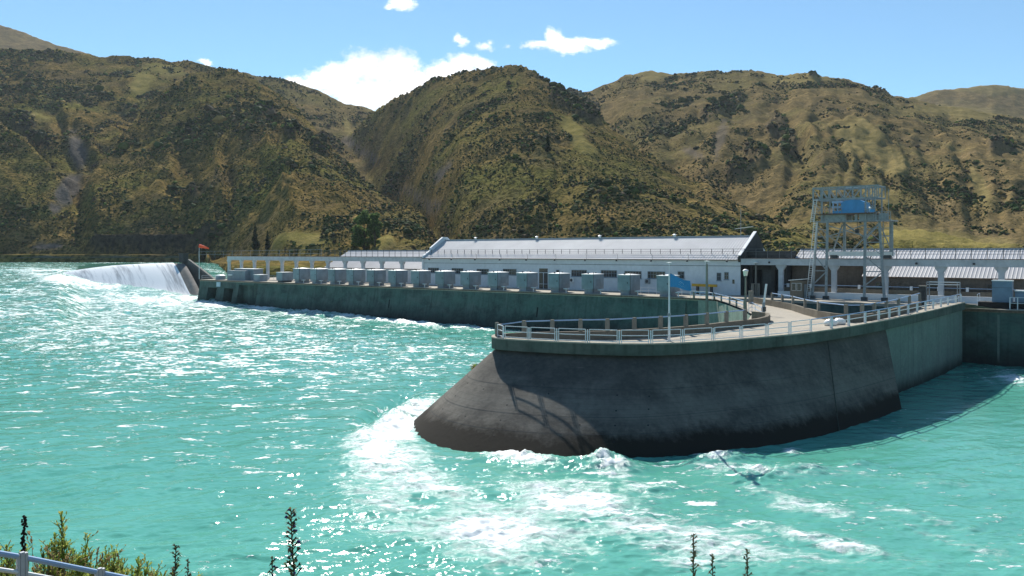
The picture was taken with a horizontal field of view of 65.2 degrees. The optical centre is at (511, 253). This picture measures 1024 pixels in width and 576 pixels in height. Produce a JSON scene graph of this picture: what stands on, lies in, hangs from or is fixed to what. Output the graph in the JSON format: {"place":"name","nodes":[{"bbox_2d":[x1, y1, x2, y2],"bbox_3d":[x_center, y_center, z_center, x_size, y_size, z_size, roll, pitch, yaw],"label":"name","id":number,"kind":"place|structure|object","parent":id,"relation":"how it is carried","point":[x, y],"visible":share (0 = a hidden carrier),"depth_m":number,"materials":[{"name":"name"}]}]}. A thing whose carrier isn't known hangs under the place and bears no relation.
{"place":"outdoors","nodes":[
{"label":"outdoors","id":0,"kind":"place"},
{"bbox_2d":[76,263,148,269],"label":"lake water","id":1,"kind":"structure","parent":0,"point":[85,266],"depth_m":307.03,"materials":[{"name":"liquid"}]},
{"bbox_2d":[0,262,1023,575],"bbox_3d":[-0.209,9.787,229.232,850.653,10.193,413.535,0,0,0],"label":"river water","id":2,"kind":"structure","parent":0,"point":[212,436],"depth_m":51.13,"materials":[{"name":"teal liquid"}]},
{"bbox_2d":[0,25,1023,276],"bbox_3d":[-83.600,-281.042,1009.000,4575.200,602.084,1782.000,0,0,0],"label":"hills","id":3,"kind":"structure","parent":0,"point":[876,147],"depth_m":526.25,"materials":[{"name":"green plant"}]},
{"bbox_2d":[0,255,178,257],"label":"retaining wall","id":4,"kind":"structure","parent":3,"relation":"on","point":[45,256],"depth_m":428.60,"materials":[{"name":"grey concrete"}]},
{"bbox_2d":[64,253,214,294],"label":"spillway weir","id":5,"kind":"object","parent":3,"relation":"on","point":[183,276],"visible":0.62,"depth_m":236.08,"materials":[{"name":"liquid"}]},
{"bbox_2d":[199,242,205,259],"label":"conifer tree","id":6,"kind":"object","parent":3,"relation":"on","point":[202,257],"visible":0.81,"depth_m":427.23,"materials":[{"name":"green plant"}]},
{"bbox_2d":[251,223,259,249],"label":"conifer tree","id":7,"kind":"object","parent":3,"relation":"on","point":[256,242],"visible":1,"depth_m":395.76,"materials":[{"name":"green plant"}]},
{"bbox_2d":[265,231,270,249],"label":"conifer tree","id":8,"kind":"object","parent":3,"relation":"on","point":[267,244],"visible":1,"depth_m":382.40,"materials":[{"name":"green plant"}]},
{"bbox_2d":[351,210,373,248],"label":"willow tree","id":9,"kind":"object","parent":3,"relation":"on","point":[360,234],"visible":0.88,"depth_m":339.40,"materials":[{"name":"green plant"}]},
{"bbox_2d":[367,212,382,246],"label":"willow tree","id":10,"kind":"object","parent":3,"relation":"on","point":[375,226],"visible":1,"depth_m":335.79,"materials":[{"name":"green plant"}]},
{"bbox_2d":[0,48,1023,255],"bbox_3d":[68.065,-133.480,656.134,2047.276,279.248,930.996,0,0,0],"label":"hillside shrubs","id":11,"kind":"object","parent":3,"relation":"on","point":[219,120],"visible":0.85,"depth_m":529.38,"materials":[{"name":"green plant"}]},
{"bbox_2d":[544,132,551,151],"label":"conifer tree","id":12,"kind":"object","parent":3,"relation":"on","point":[547,148],"visible":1,"depth_m":434.92,"materials":[{"name":"green plant"}]},
{"bbox_2d":[197,277,1023,366],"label":"dam wall","id":13,"kind":"structure","parent":3,"relation":"on","point":[992,336],"depth_m":144.30,"materials":[{"name":"concrete"}]},
{"bbox_2d":[215,274,225,279],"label":"round tank","id":14,"kind":"object","parent":13,"relation":"on","point":[220,277],"visible":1,"depth_m":210.11,"materials":[{"name":"grey metal"}]},
{"bbox_2d":[227,268,262,280],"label":"equipment box","id":15,"kind":"structure","parent":13,"relation":"on","point":[244,274],"depth_m":205.23,"materials":[{"name":"grey paint"}]},
{"bbox_2d":[253,274,267,280],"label":"equipment box","id":16,"kind":"object","parent":13,"relation":"on","point":[260,277],"visible":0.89,"depth_m":199.21,"materials":[{"name":"grey paint"}]},
{"bbox_2d":[276,272,292,281],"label":"equipment box","id":17,"kind":"object","parent":13,"relation":"on","point":[284,276],"visible":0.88,"depth_m":193.44,"materials":[{"name":"grey paint"}]},
{"bbox_2d":[293,267,310,282],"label":"hoist box","id":18,"kind":"object","parent":13,"relation":"on","point":[300,275],"visible":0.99,"depth_m":189.26,"materials":[{"name":"grey paint"}]},
{"bbox_2d":[310,267,327,282],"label":"hoist box","id":19,"kind":"object","parent":13,"relation":"on","point":[317,274],"visible":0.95,"depth_m":185.43,"materials":[{"name":"grey paint"}]},
{"bbox_2d":[227,256,421,281],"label":"crane runway","id":20,"kind":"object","parent":13,"relation":"on","point":[329,259],"visible":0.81,"depth_m":200.29,"materials":[{"name":"white concrete"}]},
{"bbox_2d":[198,249,321,257],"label":"runway railing","id":21,"kind":"object","parent":20,"relation":"on","point":[206,254],"visible":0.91,"depth_m":220.13,"materials":[{"name":"grey metal"}]},
{"bbox_2d":[328,268,345,283],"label":"hoist box","id":22,"kind":"object","parent":13,"relation":"on","point":[335,275],"visible":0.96,"depth_m":181.36,"materials":[{"name":"grey paint"}]},
{"bbox_2d":[346,268,365,284],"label":"hoist box","id":23,"kind":"object","parent":13,"relation":"on","point":[353,276],"visible":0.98,"depth_m":177.43,"materials":[{"name":"grey paint"}]},
{"bbox_2d":[323,250,428,283],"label":"long shed","id":24,"kind":"structure","parent":13,"relation":"on","point":[408,266],"depth_m":194.46,"materials":[{"name":"white paint"}]},
{"bbox_2d":[367,269,385,285],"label":"hoist box","id":25,"kind":"object","parent":13,"relation":"on","point":[374,276],"visible":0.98,"depth_m":173.28,"materials":[{"name":"grey paint"}]},
{"bbox_2d":[388,269,407,285],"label":"hoist box","id":26,"kind":"object","parent":13,"relation":"on","point":[396,277],"visible":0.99,"depth_m":169.09,"materials":[{"name":"grey paint"}]},
{"bbox_2d":[411,269,430,286],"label":"hoist box","id":27,"kind":"object","parent":13,"relation":"on","point":[419,278],"visible":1,"depth_m":164.87,"materials":[{"name":"grey paint"}]},
{"bbox_2d":[435,270,454,287],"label":"hoist box","id":28,"kind":"object","parent":13,"relation":"on","point":[444,278],"visible":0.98,"depth_m":160.65,"materials":[{"name":"grey paint"}]},
{"bbox_2d":[460,270,480,288],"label":"hoist box","id":29,"kind":"object","parent":13,"relation":"on","point":[469,279],"visible":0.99,"depth_m":156.37,"materials":[{"name":"grey paint"}]},
{"bbox_2d":[487,270,508,289],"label":"hoist box","id":30,"kind":"object","parent":13,"relation":"on","point":[497,279],"visible":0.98,"depth_m":152.08,"materials":[{"name":"grey paint"}]},
{"bbox_2d":[517,271,537,290],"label":"hoist box","id":31,"kind":"object","parent":13,"relation":"on","point":[526,281],"visible":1,"depth_m":147.77,"materials":[{"name":"grey paint"}]},
{"bbox_2d":[548,271,569,291],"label":"hoist box","id":32,"kind":"object","parent":13,"relation":"on","point":[559,281],"visible":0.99,"depth_m":143.28,"materials":[{"name":"grey paint"}]},
{"bbox_2d":[421,231,764,294],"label":"powerhouse","id":33,"kind":"structure","parent":13,"relation":"on","point":[726,278],"depth_m":150.03,"materials":[{"name":"white paint"}]},
{"bbox_2d":[428,268,438,272],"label":"window","id":34,"kind":"structure","parent":33,"relation":"in","point":[432,270],"depth_m":175.81,"materials":[{"name":"black glass"}]},
{"bbox_2d":[452,268,462,273],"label":"window","id":35,"kind":"structure","parent":33,"relation":"in","point":[457,270],"depth_m":171.38,"materials":[{"name":"black glass"}]},
{"bbox_2d":[477,269,488,274],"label":"window","id":36,"kind":"structure","parent":33,"relation":"in","point":[483,271],"depth_m":166.74,"materials":[{"name":"black glass"}]},
{"bbox_2d":[503,269,516,275],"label":"window","id":37,"kind":"structure","parent":33,"relation":"in","point":[512,272],"depth_m":162.28,"materials":[{"name":"black glass"}]},
{"bbox_2d":[539,268,547,288],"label":"door","id":38,"kind":"structure","parent":33,"relation":"in","point":[543,272],"depth_m":157.25,"materials":[{"name":"white paint"}]},
{"bbox_2d":[571,270,586,276],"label":"window","id":39,"kind":"structure","parent":33,"relation":"in","point":[574,273],"depth_m":152.35,"materials":[{"name":"black glass"}]},
{"bbox_2d":[601,270,616,277],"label":"window","id":40,"kind":"structure","parent":33,"relation":"in","point":[607,273],"depth_m":147.97,"materials":[{"name":"black glass"}]},
{"bbox_2d":[624,271,641,278],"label":"window","id":41,"kind":"structure","parent":33,"relation":"in","point":[626,272],"depth_m":144.62,"materials":[{"name":"black glass"}]},
{"bbox_2d":[647,271,664,278],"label":"window","id":42,"kind":"structure","parent":33,"relation":"in","point":[650,274],"depth_m":142.34,"materials":[{"name":"black glass"}]},
{"bbox_2d":[345,248,1012,258],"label":"roof railing","id":43,"kind":"object","parent":33,"relation":"on","point":[896,251],"visible":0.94,"depth_m":129.46,"materials":[{"name":"grey metal"}]},
{"bbox_2d":[678,271,683,278],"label":"window","id":44,"kind":"structure","parent":33,"relation":"in","point":[681,273],"depth_m":139.01,"materials":[{"name":"black glass"}]},
{"bbox_2d":[717,273,720,280],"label":"window","id":45,"kind":"structure","parent":33,"relation":"in","point":[718,274],"depth_m":134.73,"materials":[{"name":"black glass"}]},
{"bbox_2d":[724,272,728,279],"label":"window","id":46,"kind":"structure","parent":33,"relation":"in","point":[726,274],"depth_m":133.91,"materials":[{"name":"black glass"}]},
{"bbox_2d":[731,277,735,294],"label":"door","id":47,"kind":"structure","parent":33,"relation":"in","point":[733,279],"depth_m":133.16,"materials":[{"name":"white paint"}]},
{"bbox_2d":[582,272,603,293],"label":"hoist box","id":48,"kind":"object","parent":13,"relation":"on","point":[593,283],"visible":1,"depth_m":138.81,"materials":[{"name":"grey paint"}]},
{"bbox_2d":[618,273,639,294],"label":"hoist box","id":49,"kind":"object","parent":13,"relation":"on","point":[628,284],"visible":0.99,"depth_m":134.32,"materials":[{"name":"grey paint"}]},
{"bbox_2d":[656,274,679,295],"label":"hoist box","id":50,"kind":"object","parent":13,"relation":"on","point":[662,284],"visible":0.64,"depth_m":129.77,"materials":[{"name":"grey paint"}]},
{"bbox_2d":[692,284,716,294],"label":"lifting beam","id":51,"kind":"structure","parent":13,"relation":"on","point":[711,286],"depth_m":134.31,"materials":[{"name":"yellow metal"}]},
{"bbox_2d":[753,262,757,295],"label":"lamp post","id":52,"kind":"object","parent":13,"relation":"on","point":[755,279],"visible":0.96,"depth_m":130.47,"materials":[{"name":"metal"}]},
{"bbox_2d":[748,252,795,294],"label":"porch block","id":53,"kind":"structure","parent":13,"relation":"on","point":[767,275],"depth_m":133.19,"materials":[{"name":"grey concrete"}]},
{"bbox_2d":[753,270,761,294],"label":"door","id":54,"kind":"structure","parent":53,"relation":"in","point":[759,272],"depth_m":134.19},
{"bbox_2d":[763,270,770,294],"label":"door","id":55,"kind":"structure","parent":53,"relation":"in","point":[766,273],"depth_m":133.29,"materials":[{"name":"metal"}]},
{"bbox_2d":[775,270,777,294],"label":"door","id":56,"kind":"structure","parent":53,"relation":"in","point":[776,271],"depth_m":132.35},
{"bbox_2d":[788,278,807,298],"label":"guard booth","id":57,"kind":"object","parent":13,"relation":"on","point":[798,288],"visible":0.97,"depth_m":122.71,"materials":[{"name":"concrete"}]},
{"bbox_2d":[792,283,795,290],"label":"window","id":58,"kind":"structure","parent":57,"relation":"in","point":[793,284],"depth_m":122.85,"materials":[{"name":"grey glass"}]},
{"bbox_2d":[797,283,800,290],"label":"window","id":59,"kind":"structure","parent":57,"relation":"in","point":[798,284],"depth_m":122.39,"materials":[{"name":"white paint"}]},
{"bbox_2d":[804,284,806,297],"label":"door","id":60,"kind":"structure","parent":57,"relation":"in","point":[805,285],"depth_m":123.03,"materials":[{"name":"grey metal"}]},
{"bbox_2d":[790,249,874,288],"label":"long shed","id":61,"kind":"structure","parent":13,"relation":"on","point":[851,277],"depth_m":129.91,"materials":[{"name":"metal"}]},
{"bbox_2d":[806,185,897,300],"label":"gantry crane","id":62,"kind":"object","parent":13,"relation":"on","point":[856,207],"visible":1,"depth_m":119.91,"materials":[{"name":"grey metal"}]},
{"bbox_2d":[741,258,1023,295],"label":"crane runway","id":63,"kind":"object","parent":13,"relation":"on","point":[1000,266],"visible":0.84,"depth_m":118.69,"materials":[{"name":"white concrete"}]},
{"bbox_2d":[778,291,1014,303],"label":"wall","id":64,"kind":"structure","parent":13,"relation":"on","point":[914,298],"depth_m":117.59,"materials":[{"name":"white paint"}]},
{"bbox_2d":[784,283,1016,296],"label":"parapet wall","id":65,"kind":"structure","parent":13,"relation":"on","point":[911,291],"depth_m":118.94,"materials":[{"name":"concrete"}]},
{"bbox_2d":[862,248,1023,292],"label":"long shed","id":66,"kind":"structure","parent":13,"relation":"on","point":[978,279],"depth_m":118.08,"materials":[{"name":"metal"}]},
{"bbox_2d":[875,282,890,289],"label":"window","id":67,"kind":"structure","parent":66,"relation":"in","point":[876,283],"depth_m":121.66,"materials":[{"name":"glass"}]},
{"bbox_2d":[930,283,945,290],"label":"window","id":68,"kind":"structure","parent":66,"relation":"in","point":[934,288],"depth_m":117.00,"materials":[{"name":"glass"}]},
{"bbox_2d":[987,284,991,291],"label":"window","id":69,"kind":"structure","parent":66,"relation":"in","point":[989,286],"depth_m":112.68,"materials":[{"name":"glass"}]},
{"bbox_2d":[926,281,960,303],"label":"pipe frame","id":70,"kind":"object","parent":13,"relation":"on","point":[957,284],"visible":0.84,"depth_m":108.40,"materials":[{"name":"grey metal"}]},
{"bbox_2d":[978,280,1013,308],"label":"electrical cabinet","id":71,"kind":"object","parent":13,"relation":"on","point":[1002,291],"visible":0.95,"depth_m":100.91,"materials":[{"name":"metal"}]},
{"bbox_2d":[1009,297,1023,309],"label":"cabinet railing","id":72,"kind":"object","parent":13,"relation":"on","point":[1017,303],"visible":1,"depth_m":98.95,"materials":[{"name":"grey metal"}]},
{"bbox_2d":[1014,290,1023,308],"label":"electrical cabinet","id":73,"kind":"object","parent":13,"relation":"on","point":[1019,293],"visible":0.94,"depth_m":100.37,"materials":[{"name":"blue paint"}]},
{"bbox_2d":[414,298,994,457],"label":"river pier","id":74,"kind":"structure","parent":3,"relation":"on","point":[566,398],"depth_m":61.62,"materials":[{"name":"concrete"}]},
{"bbox_2d":[499,311,769,339],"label":"parapet wall","id":75,"kind":"structure","parent":74,"relation":"on","point":[762,318],"depth_m":66.05,"materials":[{"name":"concrete"}]},
{"bbox_2d":[499,309,746,333],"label":"parapet railing","id":76,"kind":"object","parent":75,"relation":"on","point":[634,322],"visible":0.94,"depth_m":65.98,"materials":[{"name":"metal"}]},
{"bbox_2d":[666,262,671,341],"bbox_3d":[12.306,3.850,62.628,0.440,6.300,0.440,0,0,0],"label":"lamp post","id":77,"kind":"object","parent":74,"relation":"on","point":[669,315],"visible":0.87,"depth_m":62.57,"materials":[{"name":"grey metal"}]},
{"bbox_2d":[670,274,690,290],"bbox_3d":[13.266,2.284,62.737,1.783,1.368,0.183,0,0,-13],"label":"flag","id":78,"kind":"object","parent":77,"relation":"attached to","point":[677,282],"visible":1,"depth_m":62.73,"materials":[{"name":"blue fabric"}]},
{"bbox_2d":[704,261,709,312],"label":"lamp post","id":79,"kind":"object","parent":74,"relation":"on","point":[706,301],"visible":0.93,"depth_m":119.34,"materials":[{"name":"metal"}]},
{"bbox_2d":[693,292,743,308],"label":"channel railing","id":80,"kind":"object","parent":74,"relation":"on","point":[729,299],"visible":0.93,"depth_m":115.09,"materials":[{"name":"metal"}]},
{"bbox_2d":[495,294,961,342],"bbox_3d":[30.331,6.032,77.849,66.813,1.937,12.451,0,0,-30],"label":"panel railing","id":81,"kind":"object","parent":74,"relation":"on","point":[740,331],"visible":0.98,"depth_m":64.79,"materials":[{"name":"grey metal"}]},
{"bbox_2d":[743,269,748,308],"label":"lamp post","id":82,"kind":"object","parent":74,"relation":"on","point":[745,272],"visible":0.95,"depth_m":97.65,"materials":[{"name":"metal"}]},
{"bbox_2d":[748,291,753,303],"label":"gate pillar","id":83,"kind":"structure","parent":74,"relation":"on","point":[750,296],"depth_m":109.15,"materials":[{"name":"concrete"}]},
{"bbox_2d":[761,284,766,311],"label":"barrier gate","id":84,"kind":"structure","parent":74,"relation":"on","point":[763,304],"depth_m":89.26,"materials":[{"name":"grey metal"}]},
{"bbox_2d":[823,319,837,325],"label":"sack","id":85,"kind":"object","parent":74,"relation":"on","point":[828,324],"visible":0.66,"depth_m":73.34,"materials":[{"name":"white fabric"}]},
{"bbox_2d":[753,297,920,322],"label":"pool parapet","id":86,"kind":"structure","parent":74,"relation":"on","point":[801,309],"depth_m":84.94,"materials":[{"name":"concrete"}]},
{"bbox_2d":[771,293,920,314],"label":"pool railing","id":87,"kind":"object","parent":86,"relation":"on","point":[860,305],"visible":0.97,"depth_m":83.69,"materials":[{"name":"metal"}]},
{"bbox_2d":[835,318,845,324],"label":"sack","id":88,"kind":"object","parent":74,"relation":"on","point":[840,322],"visible":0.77,"depth_m":74.30,"materials":[{"name":"white fabric"}]},
{"bbox_2d":[918,285,926,306],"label":"gate pillar","id":89,"kind":"structure","parent":74,"relation":"on","point":[923,290],"depth_m":99.66,"materials":[{"name":"grey concrete"}]},
{"bbox_2d":[0,0,1023,110],"label":"sky","id":90,"kind":"structure","parent":0,"point":[365,53],"materials":[{"name":"blue"}]},
{"bbox_2d":[751,283,759,295],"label":"gate pillar","id":91,"kind":"structure","parent":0,"point":[758,288],"depth_m":129.18,"materials":[{"name":"concrete"}]},
{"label":"river bank","id":92,"kind":"structure","parent":0,"visible":0},
{"bbox_2d":[0,540,33,575],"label":"broom bush","id":93,"kind":"object","parent":92,"relation":"on","point":[8,562],"visible":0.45,"depth_m":7.38,"materials":[{"name":"green plant"}]},
{"bbox_2d":[20,515,27,551],"bbox_3d":[-4.283,3.250,6.999,0.085,1.912,0.059,0,0,0],"label":"dock plant","id":94,"kind":"object","parent":92,"relation":"on","point":[23,540],"visible":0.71,"depth_m":6.99,"materials":[{"name":"plant"}]},
{"bbox_2d":[12,563,61,575],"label":"broom bush","id":95,"kind":"object","parent":92,"relation":"on","point":[38,571],"visible":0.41,"depth_m":7.11,"materials":[{"name":"green plant"}]},
{"bbox_2d":[8,546,109,575],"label":"broom bush","id":96,"kind":"object","parent":92,"relation":"on","point":[52,571],"visible":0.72,"depth_m":7.26,"materials":[{"name":"green plant"}]},
{"bbox_2d":[0,511,121,575],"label":"broom bush","id":97,"kind":"object","parent":92,"relation":"on","point":[62,543],"visible":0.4,"depth_m":7.58,"materials":[{"name":"green plant"}]},
{"bbox_2d":[0,550,127,575],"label":"bank railing","id":98,"kind":"object","parent":92,"relation":"on","point":[22,558],"visible":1,"depth_m":6.27,"materials":[{"name":"metal"}]},
{"bbox_2d":[74,545,136,575],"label":"broom bush","id":99,"kind":"object","parent":92,"relation":"on","point":[106,560],"visible":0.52,"depth_m":7.61,"materials":[{"name":"green plant"}]},
{"bbox_2d":[83,564,152,575],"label":"broom bush","id":100,"kind":"object","parent":92,"relation":"on","point":[123,572],"visible":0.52,"depth_m":7.49,"materials":[{"name":"green plant"}]},
{"bbox_2d":[100,544,152,575],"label":"broom bush","id":101,"kind":"object","parent":92,"relation":"on","point":[138,572],"visible":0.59,"depth_m":7.81,"materials":[{"name":"green plant"}]},
{"bbox_2d":[132,554,202,575],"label":"broom bush","id":102,"kind":"object","parent":92,"relation":"on","point":[156,572],"visible":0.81,"depth_m":8.27,"materials":[{"name":"green plant"}]},
{"bbox_2d":[169,544,182,575],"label":"bugloss stalk","id":103,"kind":"object","parent":92,"relation":"on","point":[175,562],"visible":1,"depth_m":5.18,"materials":[{"name":"green plant"}]},
{"bbox_2d":[184,558,191,575],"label":"bugloss stalk","id":104,"kind":"object","parent":92,"relation":"on","point":[187,564],"visible":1,"depth_m":5.28,"materials":[{"name":"green plant"}]},
{"bbox_2d":[267,556,277,575],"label":"bugloss stalk","id":105,"kind":"object","parent":92,"relation":"on","point":[273,566],"visible":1,"depth_m":4.74,"materials":[{"name":"green plant"}]},
{"bbox_2d":[283,507,301,575],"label":"bugloss stalk","id":106,"kind":"object","parent":92,"relation":"on","point":[293,524],"visible":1,"depth_m":4.68,"materials":[{"name":"green plant"}]},
{"bbox_2d":[689,533,701,575],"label":"bugloss stalk","id":107,"kind":"object","parent":92,"relation":"on","point":[694,553],"visible":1,"depth_m":4.88,"materials":[{"name":"green plant"}]},
{"bbox_2d":[707,553,715,575],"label":"bugloss stalk","id":108,"kind":"object","parent":92,"relation":"on","point":[712,561],"visible":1,"depth_m":4.98,"materials":[{"name":"green plant"}]},
{"bbox_2d":[742,549,751,575],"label":"bugloss stalk","id":109,"kind":"object","parent":92,"relation":"on","point":[747,562],"visible":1,"depth_m":4.88,"materials":[{"name":"green plant"}]}
]}

